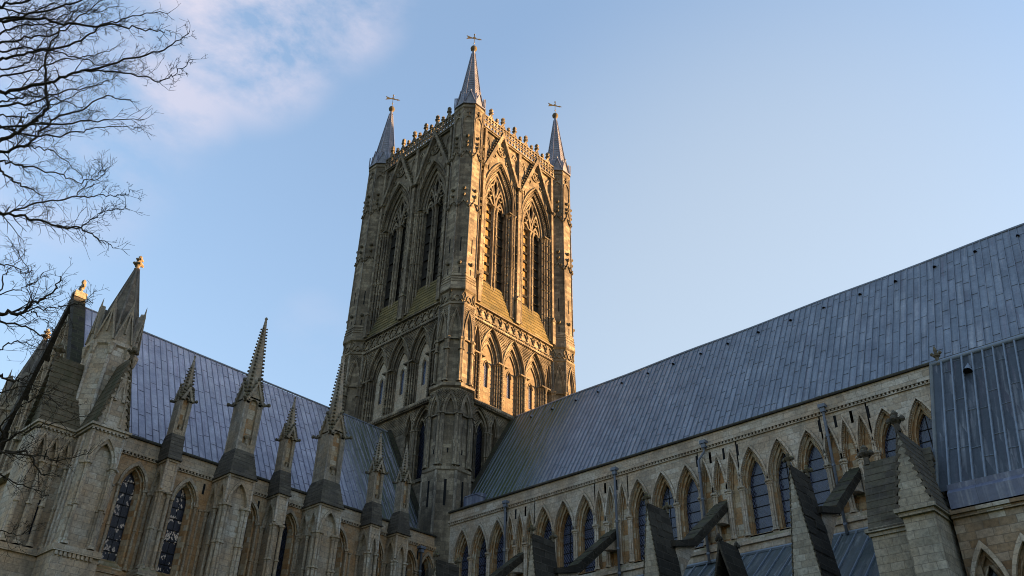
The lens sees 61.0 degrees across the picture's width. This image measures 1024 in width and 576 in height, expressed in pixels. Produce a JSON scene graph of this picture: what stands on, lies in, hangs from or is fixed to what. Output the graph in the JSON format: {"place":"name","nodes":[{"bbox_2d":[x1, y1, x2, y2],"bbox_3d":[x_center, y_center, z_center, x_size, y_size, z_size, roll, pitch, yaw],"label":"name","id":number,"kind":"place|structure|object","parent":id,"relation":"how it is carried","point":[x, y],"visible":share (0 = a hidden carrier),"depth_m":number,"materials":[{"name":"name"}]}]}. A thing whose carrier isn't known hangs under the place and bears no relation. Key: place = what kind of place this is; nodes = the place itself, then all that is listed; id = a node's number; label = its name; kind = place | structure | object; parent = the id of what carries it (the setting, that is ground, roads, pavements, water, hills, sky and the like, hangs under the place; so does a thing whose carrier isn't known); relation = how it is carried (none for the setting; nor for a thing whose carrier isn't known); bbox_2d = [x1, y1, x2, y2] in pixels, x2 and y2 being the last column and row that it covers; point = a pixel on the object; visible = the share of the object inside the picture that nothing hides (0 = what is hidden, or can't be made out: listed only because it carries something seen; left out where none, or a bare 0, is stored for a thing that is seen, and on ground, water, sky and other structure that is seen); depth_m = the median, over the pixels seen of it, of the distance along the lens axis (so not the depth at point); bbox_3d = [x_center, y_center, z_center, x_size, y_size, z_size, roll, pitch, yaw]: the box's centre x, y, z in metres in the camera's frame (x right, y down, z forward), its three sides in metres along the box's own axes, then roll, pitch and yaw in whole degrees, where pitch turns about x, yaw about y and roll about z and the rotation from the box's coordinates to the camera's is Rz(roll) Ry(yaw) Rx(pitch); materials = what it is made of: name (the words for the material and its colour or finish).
{"place":"outdoors","nodes":[
{"label":"outdoors","id":0,"kind":"place"},
{"bbox_2d":[0,0,1023,406],"label":"sky","id":1,"kind":"structure","parent":0,"point":[736,165],"materials":[{"name":"blue"}]},
{"bbox_2d":[857,333,1023,575],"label":"chapel","id":2,"kind":"structure","parent":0,"point":[922,520],"depth_m":31.79,"materials":[{"name":"stone"}]},
{"bbox_2d":[970,540,1009,575],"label":"window","id":3,"kind":"structure","parent":2,"relation":"in","point":[992,566],"depth_m":29.73,"materials":[{"name":"stone"}]},
{"bbox_2d":[1012,532,1023,575],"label":"window","id":4,"kind":"structure","parent":2,"relation":"in","point":[1018,554],"depth_m":29.02,"materials":[{"name":"stone"}]},
{"label":"ground","id":5,"kind":"structure","parent":0,"visible":0},
{"bbox_2d":[0,0,207,561],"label":"bare tree","id":6,"kind":"object","parent":5,"relation":"on","point":[44,109],"visible":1,"depth_m":14.78,"materials":[{"name":"brown plant"}]},
{"bbox_2d":[126,356,197,575],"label":"pinnacled buttress","id":7,"kind":"structure","parent":5,"relation":"on","point":[169,461],"depth_m":49.89,"materials":[{"name":"stone"}]},
{"bbox_2d":[0,256,436,575],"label":"transept","id":8,"kind":"structure","parent":5,"relation":"on","point":[125,375],"depth_m":51.99,"materials":[{"name":"stone"}]},
{"bbox_2d":[94,461,150,570],"bbox_3d":[-21.786,12.653,48.610,0.904,6.090,2.519,-26,-42,35],"label":"window","id":9,"kind":"structure","parent":8,"relation":"in","point":[132,485],"depth_m":48.62,"materials":[{"name":"glass"}]},
{"bbox_2d":[148,477,202,575],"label":"window","id":10,"kind":"structure","parent":8,"relation":"in","point":[185,498],"depth_m":50.68,"materials":[{"name":"stone"}]},
{"bbox_2d":[237,498,262,575],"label":"window","id":11,"kind":"structure","parent":8,"relation":"in","point":[252,524],"depth_m":53.68,"materials":[{"name":"stone"}]},
{"bbox_2d":[271,509,301,575],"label":"window","id":12,"kind":"structure","parent":8,"relation":"in","point":[290,534],"depth_m":55.73,"materials":[{"name":"stone"}]},
{"bbox_2d":[334,525,351,575],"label":"window","id":13,"kind":"structure","parent":8,"relation":"in","point":[343,541],"depth_m":58.34,"materials":[{"name":"stone"}]},
{"bbox_2d":[371,538,384,575],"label":"window","id":14,"kind":"structure","parent":8,"relation":"in","point":[381,559],"depth_m":60.42,"materials":[{"name":"stone"}]},
{"bbox_2d":[401,546,418,575],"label":"window","id":15,"kind":"structure","parent":8,"relation":"in","point":[412,566],"depth_m":62.52,"materials":[{"name":"stone"}]},
{"bbox_2d":[413,552,433,575],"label":"window","id":16,"kind":"structure","parent":8,"relation":"in","point":[427,556],"depth_m":63.64,"materials":[{"name":"stone"}]},
{"bbox_2d":[191,317,270,575],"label":"pinnacled buttress","id":17,"kind":"structure","parent":5,"relation":"on","point":[227,511],"depth_m":52.25,"materials":[{"name":"stone"}]},
{"bbox_2d":[253,397,300,575],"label":"pinnacled buttress","id":18,"kind":"structure","parent":5,"relation":"on","point":[277,499],"depth_m":54.81,"materials":[{"name":"stone"}]},
{"bbox_2d":[292,353,352,575],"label":"pinnacled buttress","id":19,"kind":"structure","parent":5,"relation":"on","point":[322,508],"depth_m":56.77,"materials":[{"name":"stone"}]},
{"bbox_2d":[354,432,388,575],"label":"pinnacled buttress","id":20,"kind":"structure","parent":5,"relation":"on","point":[367,554],"depth_m":59.79,"materials":[{"name":"stone"}]},
{"bbox_2d":[382,442,414,575],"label":"pinnacled buttress","id":21,"kind":"structure","parent":5,"relation":"on","point":[398,535],"depth_m":61.43,"materials":[{"name":"stone"}]},
{"bbox_2d":[341,34,575,575],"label":"crossing tower","id":22,"kind":"structure","parent":5,"relation":"on","point":[458,347],"depth_m":84.29,"materials":[{"name":"stone"}]},
{"bbox_2d":[384,198,407,309],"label":"belfry window","id":23,"kind":"structure","parent":22,"relation":"in","point":[398,229],"depth_m":89.71,"materials":[{"name":"stone"}]},
{"bbox_2d":[420,176,443,289],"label":"belfry window","id":24,"kind":"structure","parent":22,"relation":"in","point":[434,206],"depth_m":86.50,"materials":[{"name":"stone"}]},
{"bbox_2d":[483,178,505,291],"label":"belfry window","id":25,"kind":"structure","parent":22,"relation":"in","point":[495,208],"depth_m":86.63,"materials":[{"name":"stone"}]},
{"bbox_2d":[522,203,540,314],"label":"belfry window","id":26,"kind":"structure","parent":22,"relation":"in","point":[531,232],"depth_m":89.97,"materials":[{"name":"stone"}]},
{"bbox_2d":[433,550,523,575],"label":"flying buttress","id":27,"kind":"structure","parent":5,"relation":"on","point":[513,564],"depth_m":56.45,"materials":[{"name":"grey stone"}]},
{"bbox_2d":[527,524,616,575],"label":"flying buttress","id":28,"kind":"structure","parent":5,"relation":"on","point":[542,558],"depth_m":49.48,"materials":[{"name":"grey stone"}]},
{"bbox_2d":[641,492,729,575],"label":"flying buttress","id":29,"kind":"structure","parent":5,"relation":"on","point":[666,553],"depth_m":44.38,"materials":[{"name":"grey stone"}]},
{"bbox_2d":[714,533,747,575],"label":"aisle buttress","id":30,"kind":"structure","parent":5,"relation":"on","point":[729,561],"depth_m":40.50,"materials":[{"name":"stone"}]},
{"bbox_2d":[448,223,1023,575],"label":"nave","id":31,"kind":"structure","parent":5,"relation":"on","point":[823,388],"depth_m":54.06,"materials":[{"name":"stone"}]},
{"bbox_2d":[450,527,469,575],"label":"window","id":32,"kind":"structure","parent":31,"relation":"in","point":[461,548],"depth_m":63.78,"materials":[{"name":"stone"}]},
{"bbox_2d":[467,522,487,575],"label":"window","id":33,"kind":"structure","parent":31,"relation":"in","point":[476,559],"depth_m":62.56,"materials":[{"name":"stone"}]},
{"bbox_2d":[485,517,506,575],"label":"window","id":34,"kind":"structure","parent":31,"relation":"in","point":[494,554],"depth_m":61.58,"materials":[{"name":"stone"}]},
{"bbox_2d":[533,503,552,539],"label":"window","id":35,"kind":"structure","parent":31,"relation":"in","point":[543,524],"depth_m":59.38,"materials":[{"name":"stone"}]},
{"bbox_2d":[551,498,573,566],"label":"window","id":36,"kind":"structure","parent":31,"relation":"in","point":[564,519],"depth_m":57.90,"materials":[{"name":"stone"}]},
{"bbox_2d":[571,491,596,574],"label":"window","id":37,"kind":"structure","parent":31,"relation":"in","point":[583,531],"depth_m":56.85,"materials":[{"name":"stone"}]},
{"bbox_2d":[625,476,650,562],"bbox_3d":[8.078,14.332,53.892,2.019,5.410,0.962,-26,-42,35],"label":"window","id":38,"kind":"structure","parent":31,"relation":"in","point":[636,521],"depth_m":54.20,"materials":[{"name":"stone"}]},
{"bbox_2d":[650,469,677,539],"bbox_3d":[9.372,13.692,52.878,2.072,5.410,0.962,-26,-42,35],"label":"window","id":39,"kind":"structure","parent":31,"relation":"in","point":[663,491],"depth_m":53.68,"materials":[{"name":"stone"}]},
{"bbox_2d":[673,462,704,547],"bbox_3d":[10.685,13.043,51.850,2.072,5.410,0.962,-26,-42,35],"label":"window","id":40,"kind":"structure","parent":31,"relation":"in","point":[686,505],"depth_m":52.27,"materials":[{"name":"stone"}]},
{"bbox_2d":[737,443,772,536],"bbox_3d":[13.888,11.458,49.341,2.019,5.410,0.962,-26,-42,35],"label":"window","id":41,"kind":"structure","parent":31,"relation":"in","point":[756,511],"depth_m":49.47,"materials":[{"name":"glass"}]},
{"bbox_2d":[764,435,796,530],"bbox_3d":[15.182,10.818,48.328,2.072,5.410,0.962,-26,-42,35],"label":"window","id":42,"kind":"structure","parent":31,"relation":"in","point":[777,472],"depth_m":48.62,"materials":[{"name":"stone"}]},
{"bbox_2d":[795,427,830,505],"bbox_3d":[16.495,10.168,47.299,2.072,5.410,0.962,-26,-42,35],"label":"window","id":43,"kind":"structure","parent":31,"relation":"in","point":[809,451],"depth_m":47.88,"materials":[{"name":"glass"}]},
{"bbox_2d":[871,405,905,460],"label":"window","id":44,"kind":"structure","parent":31,"relation":"in","point":[884,435],"depth_m":45.66,"materials":[{"name":"stone"}]},
{"bbox_2d":[906,394,947,490],"bbox_3d":[20.992,7.944,43.777,2.072,5.410,0.962,-26,-42,35],"label":"window","id":45,"kind":"structure","parent":31,"relation":"in","point":[918,419],"depth_m":44.64,"materials":[{"name":"stone"}]},
{"bbox_2d":[782,453,864,575],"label":"flying buttress","id":46,"kind":"structure","parent":5,"relation":"on","point":[813,524],"depth_m":38.99,"materials":[{"name":"grey stone"}]}
]}

